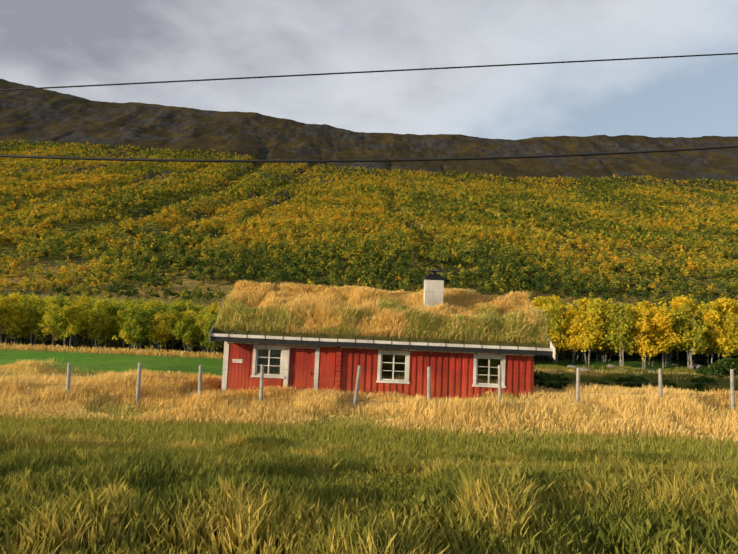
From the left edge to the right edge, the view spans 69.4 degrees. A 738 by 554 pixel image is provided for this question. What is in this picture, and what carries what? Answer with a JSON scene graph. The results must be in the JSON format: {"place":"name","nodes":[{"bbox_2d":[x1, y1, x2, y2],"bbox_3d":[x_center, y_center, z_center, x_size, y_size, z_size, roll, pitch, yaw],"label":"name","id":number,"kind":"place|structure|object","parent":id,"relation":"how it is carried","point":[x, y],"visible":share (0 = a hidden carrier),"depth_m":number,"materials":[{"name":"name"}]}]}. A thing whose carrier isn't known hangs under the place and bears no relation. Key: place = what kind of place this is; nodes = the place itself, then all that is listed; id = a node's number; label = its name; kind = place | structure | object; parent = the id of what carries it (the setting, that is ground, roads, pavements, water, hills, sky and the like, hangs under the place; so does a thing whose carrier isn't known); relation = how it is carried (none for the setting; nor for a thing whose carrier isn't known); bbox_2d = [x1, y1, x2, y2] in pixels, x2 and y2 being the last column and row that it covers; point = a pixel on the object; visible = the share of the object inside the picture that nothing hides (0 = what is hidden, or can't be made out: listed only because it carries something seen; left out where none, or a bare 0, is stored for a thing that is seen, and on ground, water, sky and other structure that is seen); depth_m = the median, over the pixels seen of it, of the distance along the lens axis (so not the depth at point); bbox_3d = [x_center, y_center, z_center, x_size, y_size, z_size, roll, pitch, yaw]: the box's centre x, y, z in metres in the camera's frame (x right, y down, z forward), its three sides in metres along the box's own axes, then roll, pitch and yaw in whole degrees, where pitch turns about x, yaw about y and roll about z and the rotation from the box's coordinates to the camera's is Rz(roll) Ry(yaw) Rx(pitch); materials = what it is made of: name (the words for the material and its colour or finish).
{"place":"outdoors","nodes":[
{"label":"outdoors","id":0,"kind":"place"},
{"bbox_2d":[0,423,737,553],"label":"embankment grass","id":1,"kind":"structure","parent":0,"point":[562,501],"depth_m":4.76,"materials":[{"name":"green plant"}]},
{"bbox_2d":[0,79,737,553],"bbox_3d":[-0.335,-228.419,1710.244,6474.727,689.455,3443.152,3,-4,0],"label":"ground","id":2,"kind":"structure","parent":0,"point":[32,115],"depth_m":1111.08,"materials":[{"name":"green plant"}]},
{"bbox_2d":[0,295,28,343],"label":"birch","id":3,"kind":"object","parent":2,"relation":"on","point":[4,322],"visible":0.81,"depth_m":41.06,"materials":[{"name":"green plant"}]},
{"bbox_2d":[3,291,31,343],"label":"birch","id":4,"kind":"object","parent":2,"relation":"on","point":[19,305],"visible":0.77,"depth_m":41.20,"materials":[{"name":"green plant"}]},
{"bbox_2d":[12,296,31,342],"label":"birch","id":5,"kind":"object","parent":2,"relation":"on","point":[25,298],"visible":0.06,"depth_m":42.75,"materials":[{"name":"green plant"}]},
{"bbox_2d":[12,319,34,341],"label":"birch","id":6,"kind":"object","parent":2,"relation":"on","point":[26,330],"visible":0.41,"depth_m":41.81,"materials":[{"name":"green plant"}]},
{"bbox_2d":[19,302,47,344],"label":"birch","id":7,"kind":"object","parent":2,"relation":"on","point":[29,312],"visible":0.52,"depth_m":41.75,"materials":[{"name":"green plant"}]},
{"bbox_2d":[21,295,49,344],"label":"birch","id":8,"kind":"object","parent":2,"relation":"on","point":[34,302],"visible":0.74,"depth_m":41.69,"materials":[{"name":"green plant"}]},
{"bbox_2d":[28,293,44,336],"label":"birch","id":9,"kind":"object","parent":2,"relation":"on","point":[32,296],"visible":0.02,"depth_m":45.81,"materials":[{"name":"green plant"}]},
{"bbox_2d":[26,303,48,344],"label":"birch","id":10,"kind":"object","parent":2,"relation":"on","point":[44,338],"visible":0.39,"depth_m":41.69,"materials":[{"name":"green plant"}]},
{"bbox_2d":[37,302,63,344],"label":"birch","id":11,"kind":"object","parent":2,"relation":"on","point":[50,317],"visible":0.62,"depth_m":40.34,"materials":[{"name":"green plant"}]},
{"bbox_2d":[43,296,60,343],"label":"birch","id":12,"kind":"object","parent":2,"relation":"on","point":[54,300],"visible":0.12,"depth_m":43.32,"materials":[{"name":"green plant"}]},
{"bbox_2d":[52,291,65,308],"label":"birch","id":13,"kind":"object","parent":2,"relation":"on","point":[61,297],"visible":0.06,"depth_m":45.70,"materials":[{"name":"green plant"}]},
{"bbox_2d":[51,299,78,344],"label":"birch","id":14,"kind":"object","parent":2,"relation":"on","point":[59,320],"visible":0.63,"depth_m":39.94,"materials":[{"name":"green plant"}]},
{"bbox_2d":[57,296,86,346],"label":"birch","id":15,"kind":"object","parent":2,"relation":"on","point":[70,317],"visible":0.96,"depth_m":40.12,"materials":[{"name":"green plant"}]},
{"bbox_2d":[71,302,91,345],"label":"birch","id":16,"kind":"object","parent":2,"relation":"on","point":[84,325],"visible":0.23,"depth_m":43.31,"materials":[{"name":"green plant"}]},
{"bbox_2d":[79,294,92,308],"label":"birch","id":17,"kind":"object","parent":2,"relation":"on","point":[84,301],"visible":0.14,"depth_m":50.41,"materials":[{"name":"green plant"}]},
{"bbox_2d":[81,303,91,342],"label":"birch","id":18,"kind":"object","parent":2,"relation":"on","point":[85,328],"visible":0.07,"depth_m":45.74,"materials":[{"name":"green plant"}]},
{"bbox_2d":[84,314,99,346],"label":"birch","id":19,"kind":"object","parent":2,"relation":"on","point":[87,317],"visible":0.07,"depth_m":42.74,"materials":[{"name":"green plant"}]},
{"bbox_2d":[85,299,114,347],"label":"birch","id":20,"kind":"object","parent":2,"relation":"on","point":[101,323],"visible":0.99,"depth_m":41.39,"materials":[{"name":"green plant"}]},
{"bbox_2d":[85,296,114,340],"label":"birch","id":21,"kind":"object","parent":2,"relation":"on","point":[107,308],"visible":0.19,"depth_m":42.61,"materials":[{"name":"green plant"}]},
{"bbox_2d":[95,315,119,346],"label":"birch","id":22,"kind":"object","parent":2,"relation":"on","point":[113,328],"visible":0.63,"depth_m":42.09,"materials":[{"name":"green plant"}]},
{"bbox_2d":[93,302,121,346],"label":"birch","id":23,"kind":"object","parent":2,"relation":"on","point":[117,309],"visible":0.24,"depth_m":43.49,"materials":[{"name":"green plant"}]},
{"bbox_2d":[100,294,117,345],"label":"birch","id":24,"kind":"object","parent":2,"relation":"on","point":[115,306],"visible":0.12,"depth_m":43.68,"materials":[{"name":"green plant"}]},
{"bbox_2d":[109,298,125,306],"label":"birch","id":25,"kind":"object","parent":2,"relation":"on","point":[113,303],"visible":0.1,"depth_m":53.30,"materials":[{"name":"green plant"}]},
{"bbox_2d":[113,301,132,348],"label":"birch","id":26,"kind":"object","parent":2,"relation":"on","point":[118,318],"visible":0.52,"depth_m":41.48,"materials":[{"name":"green plant"}]},
{"bbox_2d":[112,311,146,348],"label":"birch","id":27,"kind":"object","parent":2,"relation":"on","point":[128,337],"visible":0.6,"depth_m":39.87,"materials":[{"name":"green plant"}]},
{"bbox_2d":[122,297,140,347],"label":"birch","id":28,"kind":"object","parent":2,"relation":"on","point":[126,308],"visible":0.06,"depth_m":43.49,"materials":[{"name":"green plant"}]},
{"bbox_2d":[116,304,147,348],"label":"birch","id":29,"kind":"object","parent":2,"relation":"on","point":[133,308],"visible":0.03,"depth_m":42.36,"materials":[{"name":"green plant"}]},
{"bbox_2d":[120,314,148,348],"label":"birch","id":30,"kind":"object","parent":2,"relation":"on","point":[125,325],"visible":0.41,"depth_m":39.83,"materials":[{"name":"green plant"}]},
{"bbox_2d":[125,305,153,349],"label":"birch","id":31,"kind":"object","parent":2,"relation":"on","point":[147,314],"visible":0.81,"depth_m":39.92,"materials":[{"name":"green plant"}]},
{"bbox_2d":[134,298,144,341],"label":"birch","id":32,"kind":"object","parent":2,"relation":"on","point":[142,301],"visible":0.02,"depth_m":50.62,"materials":[{"name":"green plant"}]},
{"bbox_2d":[136,299,160,346],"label":"birch","id":33,"kind":"object","parent":2,"relation":"on","point":[149,304],"visible":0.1,"depth_m":43.57,"materials":[{"name":"green plant"}]},
{"bbox_2d":[144,309,169,349],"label":"birch","id":34,"kind":"object","parent":2,"relation":"on","point":[154,332],"visible":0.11,"depth_m":42.08,"materials":[{"name":"green plant"}]},
{"bbox_2d":[147,302,169,348],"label":"birch","id":35,"kind":"object","parent":2,"relation":"on","point":[158,309],"visible":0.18,"depth_m":42.80,"materials":[{"name":"green plant"}]},
{"bbox_2d":[143,310,176,348],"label":"birch","id":36,"kind":"object","parent":2,"relation":"on","point":[161,330],"visible":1,"depth_m":40.50,"materials":[{"name":"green plant"}]},
{"bbox_2d":[165,308,182,348],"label":"birch","id":37,"kind":"object","parent":2,"relation":"on","point":[173,320],"visible":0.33,"depth_m":42.70,"materials":[{"name":"green plant"}]},
{"bbox_2d":[169,298,187,345],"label":"birch","id":38,"kind":"object","parent":2,"relation":"on","point":[177,303],"visible":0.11,"depth_m":47.32,"materials":[{"name":"green plant"}]},
{"bbox_2d":[170,301,191,346],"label":"birch","id":39,"kind":"object","parent":2,"relation":"on","point":[178,308],"visible":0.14,"depth_m":46.76,"materials":[{"name":"green plant"}]},
{"bbox_2d":[169,321,200,350],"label":"birch","id":40,"kind":"object","parent":2,"relation":"on","point":[185,332],"visible":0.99,"depth_m":40.25,"materials":[{"name":"green plant"}]},
{"bbox_2d":[176,311,193,348],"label":"birch","id":41,"kind":"object","parent":2,"relation":"on","point":[182,316],"visible":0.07,"depth_m":44.03,"materials":[{"name":"green plant"}]},
{"bbox_2d":[179,310,197,351],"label":"birch","id":42,"kind":"object","parent":2,"relation":"on","point":[186,319],"visible":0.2,"depth_m":42.04,"materials":[{"name":"green plant"}]},
{"bbox_2d":[177,306,200,346],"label":"birch","id":43,"kind":"object","parent":2,"relation":"on","point":[192,311],"visible":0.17,"depth_m":43.84,"materials":[{"name":"green plant"}]},
{"bbox_2d":[191,302,201,311],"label":"birch","id":44,"kind":"object","parent":2,"relation":"on","point":[199,308],"visible":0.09,"depth_m":57.53,"materials":[{"name":"green plant"}]},
{"bbox_2d":[191,308,216,352],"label":"birch","id":45,"kind":"object","parent":2,"relation":"on","point":[207,317],"visible":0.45,"depth_m":41.34,"materials":[{"name":"green plant"}]},
{"bbox_2d":[200,318,221,351],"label":"birch","id":46,"kind":"object","parent":2,"relation":"on","point":[212,343],"visible":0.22,"depth_m":39.59,"materials":[{"name":"green plant"}]},
{"bbox_2d":[201,318,223,351],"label":"birch","id":47,"kind":"object","parent":2,"relation":"on","point":[207,324],"visible":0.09,"depth_m":40.31,"materials":[{"name":"green plant"}]},
{"bbox_2d":[206,300,219,316],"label":"birch","id":48,"kind":"object","parent":2,"relation":"on","point":[212,310],"visible":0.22,"depth_m":51.99,"materials":[{"name":"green plant"}]},
{"bbox_2d":[0,362,736,413],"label":"fence posts","id":49,"kind":"object","parent":2,"relation":"on","point":[499,390],"visible":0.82,"depth_m":19.29,"materials":[{"name":"grey wood"}]},
{"bbox_2d":[0,210,737,310],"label":"hillside trees","id":50,"kind":"object","parent":2,"relation":"on","point":[387,253],"visible":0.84,"depth_m":259.94,"materials":[{"name":"green plant"}]},
{"bbox_2d":[0,165,737,282],"bbox_3d":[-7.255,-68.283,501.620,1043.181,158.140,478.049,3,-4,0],"label":"hillside trees","id":51,"kind":"object","parent":2,"relation":"on","point":[614,226],"visible":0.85,"depth_m":469.56,"materials":[{"name":"yellow plant"}]},
{"bbox_2d":[0,139,737,228],"bbox_3d":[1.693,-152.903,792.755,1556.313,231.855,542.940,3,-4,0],"label":"hillside trees","id":52,"kind":"object","parent":2,"relation":"on","point":[698,193],"visible":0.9,"depth_m":833.60,"materials":[{"name":"yellow plant"}]},
{"bbox_2d":[0,409,737,465],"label":"short grass","id":53,"kind":"structure","parent":2,"relation":"on","point":[300,432],"depth_m":15.40,"materials":[{"name":"green plant"}]},
{"bbox_2d":[0,342,737,380],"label":"field edge grass","id":54,"kind":"structure","parent":2,"relation":"on","point":[146,352],"depth_m":37.54,"materials":[{"name":"plant"}]},
{"bbox_2d":[0,357,737,445],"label":"golden grass","id":55,"kind":"structure","parent":2,"relation":"on","point":[169,406],"depth_m":17.67,"materials":[{"name":"yellow plant"}]},
{"bbox_2d":[209,268,555,401],"bbox_3d":[0.501,2.655,25.074,13.720,6.090,8.040,3,-4,0],"label":"cabin","id":56,"kind":"object","parent":2,"relation":"on","point":[402,364],"visible":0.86,"depth_m":21.76,"materials":[{"name":"red paint"}]},
{"bbox_2d":[214,280,550,343],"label":"roof grass","id":57,"kind":"structure","parent":56,"relation":"on","point":[461,313],"depth_m":22.16,"materials":[{"name":"plant"}]},
{"bbox_2d":[245,281,526,297],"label":"roof grass","id":58,"kind":"structure","parent":56,"relation":"on","point":[404,292],"depth_m":25.31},
{"bbox_2d":[531,296,552,357],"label":"birch","id":59,"kind":"object","parent":2,"relation":"on","point":[541,302],"visible":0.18,"depth_m":43.44,"materials":[{"name":"yellow plant"}]},
{"bbox_2d":[540,294,562,307],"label":"birch","id":60,"kind":"object","parent":2,"relation":"on","point":[554,299],"visible":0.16,"depth_m":44.48,"materials":[{"name":"yellow plant"}]},
{"bbox_2d":[541,303,563,359],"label":"birch","id":61,"kind":"object","parent":2,"relation":"on","point":[549,358],"visible":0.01,"depth_m":41.59,"materials":[{"name":"yellow plant"}]},
{"bbox_2d":[542,300,568,357],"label":"birch","id":62,"kind":"object","parent":2,"relation":"on","point":[555,304],"visible":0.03,"depth_m":42.14,"materials":[{"name":"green plant"}]},
{"bbox_2d":[543,302,571,362],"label":"birch","id":63,"kind":"object","parent":2,"relation":"on","point":[554,315],"visible":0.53,"depth_m":39.78,"materials":[{"name":"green plant"}]},
{"bbox_2d":[547,314,568,361],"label":"birch","id":64,"kind":"object","parent":2,"relation":"on","point":[558,337],"visible":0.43,"depth_m":39.75,"materials":[{"name":"yellow plant"}]},
{"bbox_2d":[560,303,582,358],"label":"birch","id":65,"kind":"object","parent":2,"relation":"on","point":[570,309],"visible":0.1,"depth_m":41.79,"materials":[{"name":"yellow plant"}]},
{"bbox_2d":[563,313,587,363],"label":"birch","id":66,"kind":"object","parent":2,"relation":"on","point":[571,342],"visible":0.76,"depth_m":39.45,"materials":[{"name":"yellow plant"}]},
{"bbox_2d":[565,310,588,359],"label":"birch","id":67,"kind":"object","parent":2,"relation":"on","point":[579,313],"visible":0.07,"depth_m":41.46,"materials":[{"name":"yellow plant"}]},
{"bbox_2d":[573,297,592,354],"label":"birch","id":68,"kind":"object","parent":2,"relation":"on","point":[583,303],"visible":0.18,"depth_m":42.96,"materials":[{"name":"yellow plant"}]},
{"bbox_2d":[575,314,593,362],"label":"birch","id":69,"kind":"object","parent":2,"relation":"on","point":[583,354],"visible":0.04,"depth_m":40.37,"materials":[{"name":"yellow plant"}]},
{"bbox_2d":[572,308,606,364],"bbox_3d":[16.162,4.532,39.419,2.589,4.476,2.530,0,-4,31],"label":"birch","id":70,"kind":"object","parent":2,"relation":"on","point":[593,332],"visible":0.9,"depth_m":38.92,"materials":[{"name":"yellow plant"}]},
{"bbox_2d":[583,298,612,360],"bbox_3d":[17.832,4.171,40.845,3.195,5.154,3.105,4,-4,-23],"label":"birch","id":71,"kind":"object","parent":2,"relation":"on","point":[602,317],"visible":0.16,"depth_m":40.60,"materials":[{"name":"yellow plant"}]},
{"bbox_2d":[591,326,609,361],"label":"birch","id":72,"kind":"object","parent":2,"relation":"on","point":[598,348],"visible":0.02,"depth_m":40.29,"materials":[{"name":"green plant"}]},
{"bbox_2d":[587,298,614,360],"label":"birch","id":73,"kind":"object","parent":2,"relation":"on","point":[600,307],"visible":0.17,"depth_m":40.37,"materials":[{"name":"yellow plant"}]},
{"bbox_2d":[595,298,612,356],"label":"birch","id":74,"kind":"object","parent":2,"relation":"on","point":[605,305],"visible":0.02,"depth_m":43.80,"materials":[{"name":"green plant"}]},
{"bbox_2d":[596,313,616,362],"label":"birch","id":75,"kind":"object","parent":2,"relation":"on","point":[604,345],"visible":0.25,"depth_m":39.87,"materials":[{"name":"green plant"}]},
{"bbox_2d":[597,300,641,365],"bbox_3d":[18.071,4.248,38.479,3.096,5.206,3.058,1,-4,20],"label":"birch","id":76,"kind":"object","parent":2,"relation":"on","point":[620,324],"visible":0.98,"depth_m":38.22,"materials":[{"name":"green plant"}]},
{"bbox_2d":[605,336,641,354],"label":"birch","id":77,"kind":"object","parent":2,"relation":"on","point":[624,349],"visible":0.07,"depth_m":39.24,"materials":[{"name":"green plant"}]},
{"bbox_2d":[624,307,637,356],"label":"birch","id":78,"kind":"object","parent":2,"relation":"on","point":[631,312],"visible":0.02,"depth_m":42.58,"materials":[{"name":"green plant"}]},
{"bbox_2d":[567,364,701,372],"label":"rocks","id":79,"kind":"object","parent":2,"relation":"on","point":[695,366],"visible":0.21,"depth_m":37.84,"materials":[{"name":"stone"}]},
{"bbox_2d":[533,357,737,391],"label":"willow shrubs","id":80,"kind":"object","parent":2,"relation":"on","point":[716,369],"visible":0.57,"depth_m":27.07,"materials":[{"name":"green plant"}]},
{"bbox_2d":[534,364,737,394],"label":"grass","id":81,"kind":"structure","parent":2,"relation":"on","point":[652,378],"depth_m":32.27,"materials":[{"name":"green plant"}]},
{"bbox_2d":[629,317,658,367],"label":"birch","id":82,"kind":"object","parent":2,"relation":"on","point":[644,345],"visible":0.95,"depth_m":37.72,"materials":[{"name":"yellow plant"}]},
{"bbox_2d":[633,301,655,321],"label":"birch","id":83,"kind":"object","parent":2,"relation":"on","point":[641,304],"visible":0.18,"depth_m":42.96,"materials":[{"name":"yellow plant"}]},
{"bbox_2d":[631,301,676,364],"bbox_3d":[20.812,4.294,39.564,3.272,5.116,2.656,2,-4,1],"label":"birch","id":84,"kind":"object","parent":2,"relation":"on","point":[644,312],"visible":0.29,"depth_m":39.42,"materials":[{"name":"yellow plant"}]},
{"bbox_2d":[648,321,665,365],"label":"birch","id":85,"kind":"object","parent":2,"relation":"on","point":[655,342],"visible":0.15,"depth_m":38.56,"materials":[{"name":"green plant"}]},
{"bbox_2d":[650,312,681,359],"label":"birch","id":86,"kind":"object","parent":2,"relation":"on","point":[675,330],"visible":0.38,"depth_m":38.28,"materials":[{"name":"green plant"}]},
{"bbox_2d":[647,311,688,367],"bbox_3d":[21.149,4.700,38.511,2.647,4.406,2.859,3,-3,4],"label":"birch","id":87,"kind":"object","parent":2,"relation":"on","point":[662,321],"visible":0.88,"depth_m":37.98,"materials":[{"name":"yellow plant"}]},
{"bbox_2d":[655,326,684,366],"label":"birch","id":88,"kind":"object","parent":2,"relation":"on","point":[668,352],"visible":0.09,"depth_m":38.46,"materials":[{"name":"green plant"}]},
{"bbox_2d":[666,337,680,363],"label":"birch","id":89,"kind":"object","parent":2,"relation":"on","point":[667,362],"depth_m":39.80,"materials":[{"name":"green plant"}]},
{"bbox_2d":[669,295,695,362],"bbox_3d":[23.382,4.071,40.209,2.051,5.463,2.883,-45,-48,85],"label":"birch","id":90,"kind":"object","parent":2,"relation":"on","point":[677,302],"visible":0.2,"depth_m":40.33,"materials":[{"name":"yellow plant"}]},
{"bbox_2d":[669,304,708,368],"bbox_3d":[22.928,4.424,38.352,2.872,5.100,2.901,3,-4,-7],"label":"birch","id":91,"kind":"object","parent":2,"relation":"on","point":[692,331],"visible":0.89,"depth_m":38.15,"materials":[{"name":"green plant"}]},
{"bbox_2d":[685,312,707,363],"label":"birch","id":92,"kind":"object","parent":2,"relation":"on","point":[702,339],"visible":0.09,"depth_m":39.91,"materials":[{"name":"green plant"}]},
{"bbox_2d":[692,303,714,363],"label":"birch","id":93,"kind":"object","parent":2,"relation":"on","point":[701,306],"visible":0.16,"depth_m":39.79,"materials":[{"name":"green plant"}]},
{"bbox_2d":[696,324,712,365],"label":"birch","id":94,"kind":"object","parent":2,"relation":"on","point":[706,332],"visible":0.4,"depth_m":39.15,"materials":[{"name":"green plant"}]},
{"bbox_2d":[695,310,717,365],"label":"birch","id":95,"kind":"object","parent":2,"relation":"on","point":[696,317],"visible":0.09,"depth_m":39.40,"materials":[{"name":"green plant"}]},
{"bbox_2d":[690,301,734,364],"bbox_3d":[25.603,4.408,40.297,2.806,5.153,3.250,5,-5,-37],"label":"birch","id":96,"kind":"object","parent":2,"relation":"on","point":[727,313],"visible":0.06,"depth_m":40.17,"materials":[{"name":"yellow plant"}]},
{"bbox_2d":[700,309,731,362],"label":"birch","id":97,"kind":"object","parent":2,"relation":"on","point":[710,317],"visible":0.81,"depth_m":38.62,"materials":[{"name":"yellow plant"}]},
{"bbox_2d":[707,299,728,359],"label":"birch","id":98,"kind":"object","parent":2,"relation":"on","point":[714,305],"visible":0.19,"depth_m":40.60,"materials":[{"name":"yellow plant"}]},
{"bbox_2d":[705,312,737,358],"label":"birch","id":99,"kind":"object","parent":2,"relation":"on","point":[723,347],"visible":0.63,"depth_m":38.16,"materials":[{"name":"yellow plant"}]},
{"bbox_2d":[716,296,737,356],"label":"birch","id":100,"kind":"object","parent":2,"relation":"on","point":[725,303],"visible":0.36,"depth_m":40.46,"materials":[{"name":"yellow plant"}]},
{"bbox_2d":[718,321,737,357],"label":"birch","id":101,"kind":"object","parent":2,"relation":"on","point":[732,354],"visible":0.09,"depth_m":38.51,"materials":[{"name":"yellow plant"}]},
{"bbox_2d":[721,317,737,356],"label":"birch","id":102,"kind":"object","parent":2,"relation":"on","point":[731,324],"visible":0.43,"depth_m":38.22,"materials":[{"name":"yellow plant"}]},
{"bbox_2d":[731,303,737,314],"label":"birch","id":103,"kind":"object","parent":2,"relation":"on","point":[735,310],"visible":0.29,"depth_m":41.93,"materials":[{"name":"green plant"}]},
{"bbox_2d":[0,145,737,162],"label":"overhead cable","id":104,"kind":"object","parent":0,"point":[374,160],"visible":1,"depth_m":5.07,"materials":[{"name":"black plastic"}]},
{"bbox_2d":[0,53,737,90],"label":"overhead cable","id":105,"kind":"object","parent":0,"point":[367,71],"visible":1,"depth_m":6.15,"materials":[{"name":"black plastic"}]},
{"bbox_2d":[0,0,737,139],"label":"sky","id":106,"kind":"structure","parent":0,"point":[44,43],"materials":[{"name":"grey"}]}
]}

